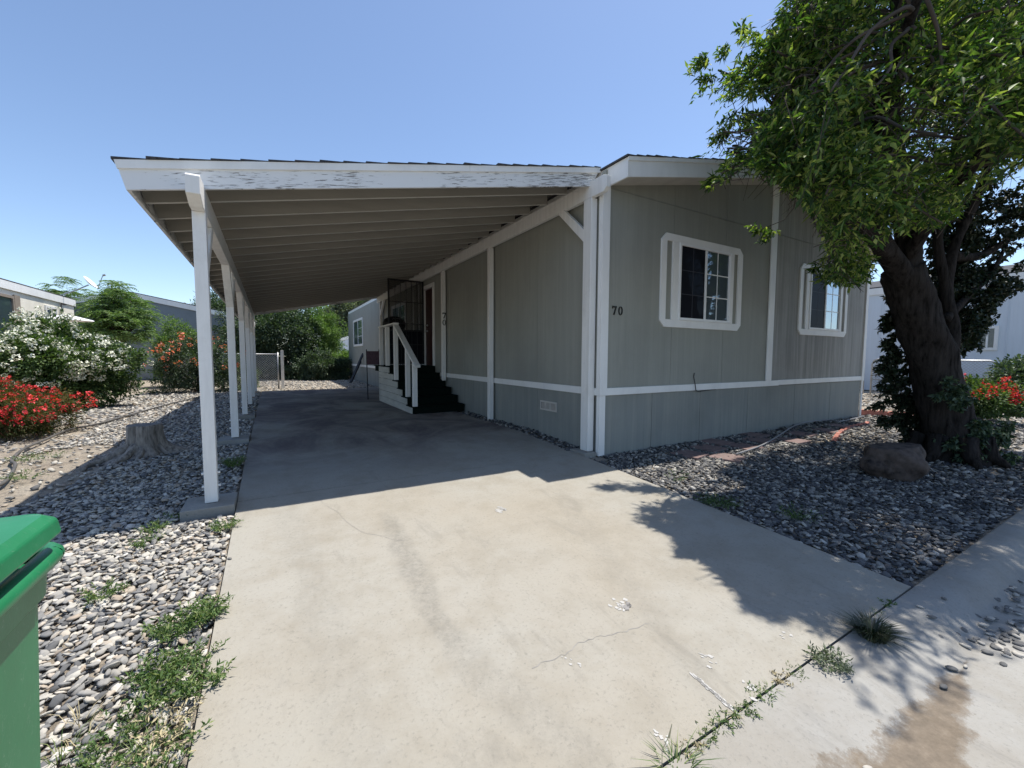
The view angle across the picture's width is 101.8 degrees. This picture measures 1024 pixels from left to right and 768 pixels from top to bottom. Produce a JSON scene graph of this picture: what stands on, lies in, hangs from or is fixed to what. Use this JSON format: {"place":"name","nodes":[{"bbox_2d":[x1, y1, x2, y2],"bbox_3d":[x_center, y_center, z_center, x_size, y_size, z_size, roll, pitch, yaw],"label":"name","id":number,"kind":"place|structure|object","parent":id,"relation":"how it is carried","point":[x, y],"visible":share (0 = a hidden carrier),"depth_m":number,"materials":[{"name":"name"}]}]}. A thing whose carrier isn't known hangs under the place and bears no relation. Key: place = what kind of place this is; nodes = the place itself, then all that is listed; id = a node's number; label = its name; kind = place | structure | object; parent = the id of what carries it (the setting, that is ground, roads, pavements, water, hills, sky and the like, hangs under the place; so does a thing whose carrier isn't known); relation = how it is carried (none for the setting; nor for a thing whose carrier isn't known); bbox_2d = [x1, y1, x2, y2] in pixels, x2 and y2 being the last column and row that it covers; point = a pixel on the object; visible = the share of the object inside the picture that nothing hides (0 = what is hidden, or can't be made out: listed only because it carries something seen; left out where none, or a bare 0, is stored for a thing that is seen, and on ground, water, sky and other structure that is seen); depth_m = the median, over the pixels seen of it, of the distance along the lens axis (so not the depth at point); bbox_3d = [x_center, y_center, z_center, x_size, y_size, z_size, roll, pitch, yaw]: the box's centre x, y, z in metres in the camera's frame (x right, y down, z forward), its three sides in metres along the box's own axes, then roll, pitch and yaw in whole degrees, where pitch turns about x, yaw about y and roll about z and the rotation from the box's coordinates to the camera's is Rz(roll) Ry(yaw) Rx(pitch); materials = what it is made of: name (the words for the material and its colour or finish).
{"place":"outdoors","nodes":[
{"label":"outdoors","id":0,"kind":"place"},
{"bbox_2d":[0,473,241,767],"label":"gravel","id":1,"kind":"structure","parent":0,"point":[99,618],"depth_m":2.33,"materials":[{"name":"gravel"}]},
{"bbox_2d":[40,727,93,765],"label":"weed","id":2,"kind":"object","parent":1,"relation":"on","point":[60,757],"visible":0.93,"depth_m":1.45,"materials":[{"name":"beige plant"}]},
{"bbox_2d":[41,716,108,762],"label":"weed","id":3,"kind":"object","parent":1,"relation":"on","point":[71,741],"visible":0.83,"depth_m":1.48,"materials":[{"name":"plant"}]},
{"bbox_2d":[49,692,119,728],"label":"weed","id":4,"kind":"object","parent":1,"relation":"on","point":[78,724],"visible":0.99,"depth_m":1.59,"materials":[{"name":"plant"}]},
{"bbox_2d":[61,722,143,767],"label":"weed","id":5,"kind":"object","parent":1,"relation":"on","point":[118,737],"visible":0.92,"depth_m":1.44,"materials":[{"name":"green plant"}]},
{"bbox_2d":[76,577,131,611],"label":"weed","id":6,"kind":"object","parent":1,"relation":"on","point":[111,591],"visible":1,"depth_m":2.30,"materials":[{"name":"green plant"}]},
{"bbox_2d":[73,739,135,767],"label":"weed","id":7,"kind":"object","parent":1,"relation":"on","point":[104,754],"visible":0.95,"depth_m":1.42,"materials":[{"name":"green plant"}]},
{"bbox_2d":[88,715,163,766],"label":"weed","id":8,"kind":"object","parent":1,"relation":"on","point":[138,746],"visible":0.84,"depth_m":1.48,"materials":[{"name":"green plant"}]},
{"bbox_2d":[104,727,165,767],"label":"weed","id":9,"kind":"object","parent":1,"relation":"on","point":[136,749],"visible":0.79,"depth_m":1.46,"materials":[{"name":"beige plant"}]},
{"bbox_2d":[113,708,176,763],"bbox_3d":[-1.297,1.272,1.494,0.199,0.057,0.232,-2,4,-30],"label":"weed","id":10,"kind":"object","parent":1,"relation":"on","point":[148,738],"visible":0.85,"depth_m":1.49,"materials":[{"name":"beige plant"}]},
{"bbox_2d":[124,532,166,548],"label":"weed","id":11,"kind":"object","parent":1,"relation":"on","point":[142,542],"visible":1,"depth_m":2.87,"materials":[{"name":"green plant"}]},
{"bbox_2d":[135,518,173,534],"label":"weed","id":12,"kind":"object","parent":1,"relation":"on","point":[158,526],"visible":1,"depth_m":3.06,"materials":[{"name":"green plant"}]},
{"bbox_2d":[114,638,197,693],"bbox_3d":[-1.507,1.216,1.776,0.276,0.122,0.263,-2,4,-30],"label":"weed","id":13,"kind":"object","parent":1,"relation":"on","point":[140,675],"visible":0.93,"depth_m":1.79,"materials":[{"name":"green plant"}]},
{"bbox_2d":[133,735,185,767],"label":"weed","id":14,"kind":"object","parent":1,"relation":"on","point":[155,758],"visible":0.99,"depth_m":1.41,"materials":[{"name":"green plant"}]},
{"bbox_2d":[121,659,199,710],"bbox_3d":[-1.410,1.234,1.685,0.255,0.112,0.239,-2,4,-30],"label":"weed","id":15,"kind":"object","parent":1,"relation":"on","point":[156,694],"visible":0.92,"depth_m":1.68,"materials":[{"name":"green plant"}]},
{"bbox_2d":[118,725,202,767],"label":"weed","id":16,"kind":"object","parent":1,"relation":"on","point":[154,739],"visible":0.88,"depth_m":1.46,"materials":[{"name":"plant"}]},
{"bbox_2d":[130,688,207,752],"bbox_3d":[-1.285,1.255,1.562,0.226,0.088,0.226,3,5,38],"label":"weed","id":17,"kind":"object","parent":1,"relation":"on","point":[179,725],"visible":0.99,"depth_m":1.57,"materials":[{"name":"plant"}]},
{"bbox_2d":[139,600,208,644],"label":"weed","id":18,"kind":"object","parent":1,"relation":"on","point":[165,631],"visible":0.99,"depth_m":2.03,"materials":[{"name":"green plant"}]},
{"bbox_2d":[137,717,214,767],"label":"weed","id":19,"kind":"object","parent":1,"relation":"on","point":[164,758],"visible":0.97,"depth_m":1.49,"materials":[{"name":"green plant"}]},
{"bbox_2d":[165,652,236,700],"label":"weed","id":20,"kind":"object","parent":1,"relation":"on","point":[208,675],"visible":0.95,"depth_m":1.74,"materials":[{"name":"green plant"}]},
{"bbox_2d":[172,634,229,666],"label":"weed","id":21,"kind":"object","parent":1,"relation":"on","point":[199,654],"visible":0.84,"depth_m":1.88,"materials":[{"name":"green plant"}]},
{"bbox_2d":[172,591,233,627],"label":"weed","id":22,"kind":"object","parent":1,"relation":"on","point":[212,611],"visible":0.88,"depth_m":2.16,"materials":[{"name":"green plant"}]},
{"bbox_2d":[207,514,243,532],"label":"weed","id":23,"kind":"object","parent":1,"relation":"on","point":[219,527],"visible":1,"depth_m":3.13,"materials":[{"name":"green plant"}]},
{"bbox_2d":[55,389,261,422],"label":"gravel","id":24,"kind":"structure","parent":0,"point":[223,398],"depth_m":9.81,"materials":[{"name":"gravel"}]},
{"bbox_2d":[0,396,199,486],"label":"drip hose","id":25,"kind":"object","parent":24,"relation":"on","point":[13,470],"visible":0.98,"depth_m":6.08,"materials":[{"name":"rubber"}]},
{"bbox_2d":[182,378,376,392],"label":"gravel","id":26,"kind":"structure","parent":0,"point":[339,381],"depth_m":17.51,"materials":[{"name":"gravel"}]},
{"bbox_2d":[0,378,1023,767],"bbox_3d":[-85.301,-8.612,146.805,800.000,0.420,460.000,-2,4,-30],"label":"ground","id":27,"kind":"structure","parent":0,"point":[22,494],"depth_m":3.74,"materials":[{"name":"gravel"}]},
{"bbox_2d":[0,468,48,480],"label":"weed","id":28,"kind":"object","parent":27,"relation":"on","point":[20,476],"visible":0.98,"depth_m":4.00,"materials":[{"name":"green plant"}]},
{"bbox_2d":[4,452,50,462],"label":"weed","id":29,"kind":"object","parent":27,"relation":"on","point":[24,456],"visible":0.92,"depth_m":4.70,"materials":[{"name":"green plant"}]},
{"bbox_2d":[0,514,64,767],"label":"wheeled bin","id":30,"kind":"object","parent":27,"relation":"on","point":[31,555],"visible":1,"depth_m":0.78,"materials":[{"name":"green plastic"}]},
{"bbox_2d":[0,278,75,333],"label":"cream house","id":31,"kind":"structure","parent":27,"relation":"on","point":[14,296],"depth_m":13.61,"materials":[{"name":"concrete"}]},
{"bbox_2d":[0,293,15,333],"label":"window","id":32,"kind":"structure","parent":31,"relation":"in","point":[7,302],"depth_m":12.51,"materials":[{"name":"grey glass"}]},
{"bbox_2d":[44,305,57,327],"bbox_3d":[-16.711,-2.194,15.105,0.049,1.250,0.900,-2,4,-30],"label":"window","id":33,"kind":"structure","parent":31,"relation":"in","point":[45,306],"depth_m":14.99,"materials":[{"name":"white paint"}]},
{"bbox_2d":[61,274,105,294],"bbox_3d":[-16.663,-3.856,16.153,0.565,0.973,1.314,4,5,44],"label":"satellite dish","id":34,"kind":"object","parent":31,"relation":"on","point":[91,282],"visible":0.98,"depth_m":16.30,"materials":[{"name":"white paint"}]},
{"bbox_2d":[0,372,101,442],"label":"red flower bush","id":35,"kind":"object","parent":27,"relation":"on","point":[20,414],"visible":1,"depth_m":6.19,"materials":[{"name":"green plant"}]},
{"bbox_2d":[37,276,92,314],"bbox_3d":[-20.742,-2.596,19.660,3.169,4.826,3.222,-2,4,-30],"label":"feather tree","id":36,"kind":"object","parent":27,"relation":"on","point":[71,294],"visible":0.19,"depth_m":19.19,"materials":[{"name":"green plant"}]},
{"bbox_2d":[44,315,94,321],"bbox_3d":[-12.163,-0.754,11.417,1.035,2.300,1.035,0,4,-8],"label":"patio umbrella","id":37,"kind":"object","parent":27,"relation":"on","point":[83,319],"visible":0.16,"depth_m":11.34,"materials":[{"name":"white fabric"}]},
{"bbox_2d":[0,306,154,410],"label":"snowball bush","id":38,"kind":"object","parent":27,"relation":"on","point":[68,356],"visible":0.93,"depth_m":9.01,"materials":[{"name":"white plant"}]},
{"bbox_2d":[77,690,157,755],"bbox_3d":[-1.446,1.261,1.546,0.193,0.088,0.224,-2,4,-30],"label":"weed","id":39,"kind":"object","parent":27,"relation":"on","point":[128,719],"visible":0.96,"depth_m":1.54,"materials":[{"name":"green plant"}]},
{"bbox_2d":[75,280,164,359],"bbox_3d":[-15.071,-1.938,15.977,2.788,4.045,2.766,-2,4,-30],"label":"feather tree","id":40,"kind":"object","parent":27,"relation":"on","point":[121,315],"visible":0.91,"depth_m":15.58,"materials":[{"name":"green plant"}]},
{"bbox_2d":[0,411,256,498],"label":"gravel","id":41,"kind":"structure","parent":27,"relation":"on","point":[87,438],"depth_m":5.22,"materials":[{"name":"gravel"}]},
{"bbox_2d":[81,423,193,471],"bbox_3d":[-4.394,0.700,5.006,1.017,0.397,1.040,-2,4,-30],"label":"tree stump","id":42,"kind":"object","parent":41,"relation":"on","point":[145,440],"visible":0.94,"depth_m":4.94,"materials":[{"name":"grey wood"}]},
{"bbox_2d":[218,455,246,467],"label":"weed","id":43,"kind":"object","parent":41,"relation":"on","point":[228,462],"visible":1,"depth_m":4.54,"materials":[{"name":"green plant"}]},
{"bbox_2d":[69,292,239,379],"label":"blue grey house","id":44,"kind":"structure","parent":27,"relation":"on","point":[183,312],"depth_m":20.47,"materials":[{"name":"concrete"}]},
{"bbox_2d":[142,314,215,386],"bbox_3d":[-12.854,-1.290,16.259,2.287,2.865,2.263,-2,4,-30],"label":"green bush","id":45,"kind":"object","parent":27,"relation":"on","point":[166,333],"visible":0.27,"depth_m":15.74,"materials":[{"name":"green plant"}]},
{"bbox_2d":[143,329,240,394],"bbox_3d":[-10.463,-0.793,13.941,2.859,2.183,2.245,-2,4,-30],"label":"rose bush","id":46,"kind":"object","parent":27,"relation":"on","point":[171,357],"visible":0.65,"depth_m":13.36,"materials":[{"name":"green plant"}]},
{"bbox_2d":[184,289,225,311],"bbox_3d":[-18.950,-3.891,28.141,6.295,5.070,5.112,-2,4,-30],"label":"tree","id":47,"kind":"object","parent":27,"relation":"on","point":[217,302],"visible":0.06,"depth_m":26.86,"materials":[{"name":"green plant"}]},
{"bbox_2d":[164,353,279,389],"bbox_3d":[-10.402,-0.462,14.981,3.603,1.360,0.060,-1,4,-16],"label":"chain link fence","id":48,"kind":"object","parent":27,"relation":"on","point":[277,363],"visible":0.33,"depth_m":15.35,"materials":[{"name":"metal"}]},
{"bbox_2d":[212,308,324,379],"bbox_3d":[-12.867,-2.775,22.134,4.948,5.165,4.306,0,4,-2],"label":"hedge tree","id":49,"kind":"object","parent":27,"relation":"on","point":[291,332],"visible":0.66,"depth_m":21.07,"materials":[{"name":"green plant"}]},
{"bbox_2d":[280,350,284,387],"bbox_3d":[-8.579,-0.557,15.542,0.100,1.390,0.100,-2,4,-30],"label":"fence post","id":50,"kind":"object","parent":27,"relation":"on","point":[282,368],"visible":1,"depth_m":15.50,"materials":[{"name":"white paint"}]},
{"bbox_2d":[292,346,352,380],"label":"hedge bush","id":51,"kind":"object","parent":27,"relation":"on","point":[315,366],"visible":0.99,"depth_m":20.80,"materials":[{"name":"green plant"}]},
{"bbox_2d":[304,305,347,356],"bbox_3d":[-11.377,-2.896,24.002,3.150,4.950,2.978,2,4,20],"label":"hedge tree","id":52,"kind":"object","parent":27,"relation":"on","point":[327,328],"visible":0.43,"depth_m":23.79,"materials":[{"name":"green plant"}]},
{"bbox_2d":[329,347,348,371],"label":"hedge bush","id":53,"kind":"object","parent":27,"relation":"on","point":[344,353],"visible":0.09,"depth_m":23.32,"materials":[{"name":"green plant"}]},
{"bbox_2d":[338,336,348,352],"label":"pale house","id":54,"kind":"structure","parent":27,"relation":"on","point":[346,342],"depth_m":38.70,"materials":[{"name":"concrete"}]},
{"bbox_2d":[320,300,367,350],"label":"tree","id":55,"kind":"object","parent":27,"relation":"on","point":[341,310],"visible":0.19,"depth_m":46.47,"materials":[{"name":"green plant"}]},
{"bbox_2d":[349,353,362,382],"bbox_3d":[-7.017,-0.733,18.814,0.120,1.340,0.798,2,4,28],"label":"leaning board","id":56,"kind":"object","parent":27,"relation":"on","point":[356,369],"visible":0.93,"depth_m":18.77,"materials":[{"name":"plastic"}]},
{"bbox_2d":[110,156,610,522],"bbox_3d":[-3.984,-1.165,9.587,4.710,3.826,12.884,-2,4,-30],"label":"carport","id":57,"kind":"object","parent":27,"relation":"on","point":[249,239],"visible":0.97,"depth_m":5.30,"materials":[{"name":"wood"}]},
{"bbox_2d":[460,411,578,450],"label":"gravel","id":58,"kind":"structure","parent":27,"relation":"on","point":[561,444],"depth_m":6.71,"materials":[{"name":"grey stone"}]},
{"bbox_2d":[348,154,874,455],"bbox_3d":[-0.889,-1.950,15.575,8.780,4.547,20.596,-2,4,-30],"label":"mobile home","id":59,"kind":"object","parent":27,"relation":"on","point":[712,320],"visible":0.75,"depth_m":6.63,"materials":[{"name":"paint"}]},
{"bbox_2d":[353,317,362,346],"bbox_3d":[-7.404,-2.465,19.976,0.029,1.300,2.400,-2,4,-30],"label":"window","id":60,"kind":"structure","parent":59,"relation":"in","point":[358,323],"depth_m":19.89,"materials":[{"name":"white paint"}]},
{"bbox_2d":[391,301,405,329],"bbox_3d":[-3.716,-1.970,13.637,0.029,1.300,1.700,-2,4,-30],"label":"window","id":61,"kind":"structure","parent":59,"relation":"in","point":[396,307],"depth_m":13.33,"materials":[{"name":"glass"}]},
{"bbox_2d":[387,278,423,363],"bbox_3d":[-2.829,-1.651,11.137,0.960,2.240,0.033,-2,4,-30],"label":"security door","id":62,"kind":"structure","parent":59,"relation":"in","point":[415,338],"depth_m":11.18,"materials":[{"name":"black metal"}]},
{"bbox_2d":[422,282,434,365],"bbox_3d":[-2.215,-1.568,11.131,0.108,2.140,0.960,-2,4,-30],"label":"front door","id":63,"kind":"structure","parent":59,"relation":"in","point":[429,290],"depth_m":11.14,"materials":[{"name":"brown paint"}]},
{"bbox_2d":[659,232,742,330],"bbox_3d":[2.912,-1.493,6.299,1.920,1.310,0.036,-2,4,-30],"label":"window","id":64,"kind":"structure","parent":59,"relation":"in","point":[702,272],"depth_m":6.25,"materials":[{"name":"white paint"}]},
{"bbox_2d":[797,263,847,336],"bbox_3d":[6.149,-1.605,8.173,1.920,1.310,0.036,-2,4,-30],"label":"window","id":65,"kind":"structure","parent":59,"relation":"in","point":[823,308],"depth_m":8.10,"materials":[{"name":"white paint"}]},
{"bbox_2d":[671,449,708,460],"bbox_3d":[2.417,0.963,5.666,0.380,0.040,0.380,-3,5,-41],"label":"paving stone","id":66,"kind":"object","parent":27,"relation":"on","point":[694,455],"visible":0.7,"depth_m":5.60,"materials":[{"name":"stone"}]},
{"bbox_2d":[675,733,706,757],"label":"weed","id":67,"kind":"object","parent":27,"relation":"on","point":[698,745],"visible":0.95,"depth_m":1.54,"materials":[{"name":"plant"}]},
{"bbox_2d":[690,444,727,452],"bbox_3d":[2.843,0.936,6.027,0.380,0.040,0.380,-3,5,-36],"label":"paving stone","id":68,"kind":"object","parent":27,"relation":"on","point":[709,448],"visible":0.77,"depth_m":5.96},
{"bbox_2d":[695,718,723,747],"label":"weed","id":69,"kind":"object","parent":27,"relation":"on","point":[712,738],"visible":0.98,"depth_m":1.59,"materials":[{"name":"green plant"}]},
{"bbox_2d":[701,438,734,445],"bbox_3d":[3.142,0.903,6.407,0.380,0.040,0.380,-2,5,-33],"label":"paving stone","id":70,"kind":"object","parent":27,"relation":"on","point":[718,442],"visible":0.68,"depth_m":6.35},
{"bbox_2d":[709,452,746,462],"bbox_3d":[2.880,0.988,5.566,0.380,0.040,0.380,4,5,43],"label":"paving stone","id":71,"kind":"object","parent":27,"relation":"on","point":[731,458],"visible":0.71,"depth_m":5.50,"materials":[{"name":"stone"}]},
{"bbox_2d":[728,443,763,451],"bbox_3d":[3.447,0.936,6.182,0.380,0.040,0.380,-1,4,-24],"label":"paving stone","id":72,"kind":"object","parent":27,"relation":"on","point":[744,446],"visible":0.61,"depth_m":6.12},
{"bbox_2d":[733,699,762,718],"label":"weed","id":73,"kind":"object","parent":27,"relation":"on","point":[746,707],"visible":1,"depth_m":1.70,"materials":[{"name":"green plant"}]},
{"bbox_2d":[738,432,770,437],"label":"paving stone","id":74,"kind":"object","parent":27,"relation":"on","point":[757,435],"visible":0.67,"depth_m":6.97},
{"bbox_2d":[743,437,775,443],"bbox_3d":[3.934,0.901,6.636,0.380,0.040,0.380,-3,5,-41],"label":"paving stone","id":75,"kind":"object","parent":27,"relation":"on","point":[759,440],"visible":0.66,"depth_m":6.61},
{"bbox_2d":[745,680,777,707],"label":"weed","id":76,"kind":"object","parent":27,"relation":"on","point":[759,695],"visible":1,"depth_m":1.78,"materials":[{"name":"green plant"}]},
{"bbox_2d":[778,437,810,443],"bbox_3d":[4.492,0.913,6.672,0.380,0.040,0.380,-2,4,-30],"label":"paving stone","id":77,"kind":"object","parent":27,"relation":"on","point":[794,440],"visible":0.62,"depth_m":6.61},
{"bbox_2d":[784,431,816,437],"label":"paving stone","id":78,"kind":"object","parent":27,"relation":"on","point":[797,433],"visible":0.82,"depth_m":7.16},
{"bbox_2d":[813,428,843,433],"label":"paving stone","id":79,"kind":"object","parent":27,"relation":"on","point":[829,431],"visible":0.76,"depth_m":7.48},
{"bbox_2d":[663,508,1023,767],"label":"sidewalk","id":80,"kind":"structure","parent":27,"relation":"on","point":[885,706],"depth_m":1.80,"materials":[{"name":"concrete"}]},
{"bbox_2d":[632,728,724,767],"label":"weed","id":81,"kind":"object","parent":80,"relation":"on","point":[677,757],"visible":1,"depth_m":1.50,"materials":[{"name":"green plant"}]},
{"bbox_2d":[708,706,743,733],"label":"weed","id":82,"kind":"object","parent":80,"relation":"on","point":[735,715],"visible":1,"depth_m":1.65,"materials":[{"name":"green plant"}]},
{"bbox_2d":[801,640,854,674],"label":"weed","id":83,"kind":"object","parent":80,"relation":"on","point":[840,667],"visible":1,"depth_m":1.95,"materials":[{"name":"green plant"}]},
{"bbox_2d":[828,606,916,650],"bbox_3d":[1.876,1.272,2.156,0.380,0.091,0.384,1,4,8],"label":"grass clump","id":84,"kind":"object","parent":80,"relation":"on","point":[874,633],"visible":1,"depth_m":2.15,"materials":[{"name":"green plant"}]},
{"bbox_2d":[683,0,1023,470],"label":"tree","id":85,"kind":"object","parent":27,"relation":"on","point":[830,142],"visible":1,"depth_m":3.80,"materials":[{"name":"green plant"}]},
{"bbox_2d":[869,358,911,393],"bbox_3d":[12.673,-0.234,13.638,0.047,1.223,1.412,-3,5,-38],"label":"chain link fence","id":86,"kind":"object","parent":27,"relation":"on","point":[871,383],"visible":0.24,"depth_m":14.13,"materials":[{"name":"metal"}]},
{"bbox_2d":[859,442,930,481],"bbox_3d":[4.532,0.979,4.943,0.672,0.541,0.619,-2,4,-30],"label":"boulder","id":87,"kind":"object","parent":27,"relation":"on","point":[899,461],"visible":0.91,"depth_m":4.78,"materials":[{"name":"stone"}]},
{"bbox_2d":[864,264,1023,391],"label":"white house","id":88,"kind":"structure","parent":27,"relation":"on","point":[1004,337],"depth_m":12.93,"materials":[{"name":"concrete"}]},
{"bbox_2d":[975,326,998,349],"bbox_3d":[14.756,-1.424,12.914,0.049,0.750,0.450,-2,4,-30],"label":"window","id":89,"kind":"structure","parent":88,"relation":"in","point":[991,340],"depth_m":12.83,"materials":[{"name":"white paint"}]},
{"bbox_2d":[961,360,997,377],"bbox_3d":[13.557,-0.117,12.538,0.047,1.223,1.409,-3,5,-38],"label":"chain link fence","id":90,"kind":"object","parent":27,"relation":"on","point":[989,361],"visible":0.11,"depth_m":12.27,"materials":[{"name":"metal"}]},
{"bbox_2d":[963,373,1023,419],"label":"red flower bush","id":91,"kind":"object","parent":27,"relation":"on","point":[996,402],"visible":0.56,"depth_m":8.63,"materials":[{"name":"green plant"}]},
{"bbox_2d":[0,0,1023,356],"label":"sky","id":92,"kind":"structure","parent":0,"point":[84,83],"materials":[{"name":"blue"}]},
{"bbox_2d":[188,387,910,767],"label":"driveway","id":93,"kind":"structure","parent":0,"point":[454,589],"depth_m":2.36,"materials":[{"name":"concrete"}]},
{"bbox_2d":[366,349,379,398],"bbox_3d":[-3.851,-0.270,11.566,0.366,1.382,0.128,-2,4,-30],"label":"folding chair","id":94,"kind":"object","parent":93,"relation":"on","point":[372,357],"visible":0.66,"depth_m":11.50,"materials":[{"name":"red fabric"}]},
{"bbox_2d":[374,323,463,413],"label":"entry steps","id":95,"kind":"structure","parent":93,"relation":"on","point":[420,389],"depth_m":9.62,"materials":[{"name":"wood"}]},
{"bbox_2d":[382,316,405,364],"bbox_3d":[-3.206,-1.188,11.357,0.627,1.331,0.496,-2,4,-30],"label":"barbecue grill","id":96,"kind":"object","parent":95,"relation":"on","point":[398,320],"visible":0.47,"depth_m":11.19,"materials":[{"name":"black metal"}]},
{"bbox_2d":[771,668,793,686],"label":"weed","id":97,"kind":"object","parent":93,"relation":"on","point":[778,680],"visible":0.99,"depth_m":1.86,"materials":[{"name":"plant"}]},
{"bbox_2d":[589,432,1023,588],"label":"gravel","id":98,"kind":"structure","parent":0,"point":[942,529],"depth_m":4.19,"materials":[{"name":"gravel"}]},
{"bbox_2d":[693,490,742,508],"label":"weed","id":99,"kind":"object","parent":98,"relation":"on","point":[716,499],"visible":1,"depth_m":3.88,"materials":[{"name":"green plant"}]},
{"bbox_2d":[773,502,824,523],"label":"weed","id":100,"kind":"object","parent":98,"relation":"on","point":[796,516],"visible":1,"depth_m":3.62,"materials":[{"name":"green plant"}]},
{"bbox_2d":[758,410,1023,490],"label":"gravel","id":101,"kind":"structure","parent":0,"point":[893,436],"depth_m":6.80,"materials":[{"name":"gravel"}]},
{"bbox_2d":[735,416,863,454],"bbox_3d":[5.244,0.806,7.513,5.844,0.064,0.416,-3,5,-37],"label":"garden hose","id":102,"kind":"object","parent":101,"relation":"on","point":[790,428],"visible":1,"depth_m":7.24,"materials":[{"name":"rubber"}]},
{"bbox_2d":[859,391,1023,425],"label":"gravel","id":103,"kind":"structure","parent":0,"point":[872,400],"depth_m":11.21,"materials":[{"name":"gravel"}]},
{"bbox_2d":[982,354,1023,410],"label":"yard bush","id":104,"kind":"object","parent":103,"relation":"on","point":[1015,371],"visible":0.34,"depth_m":10.43,"materials":[{"name":"green plant"}]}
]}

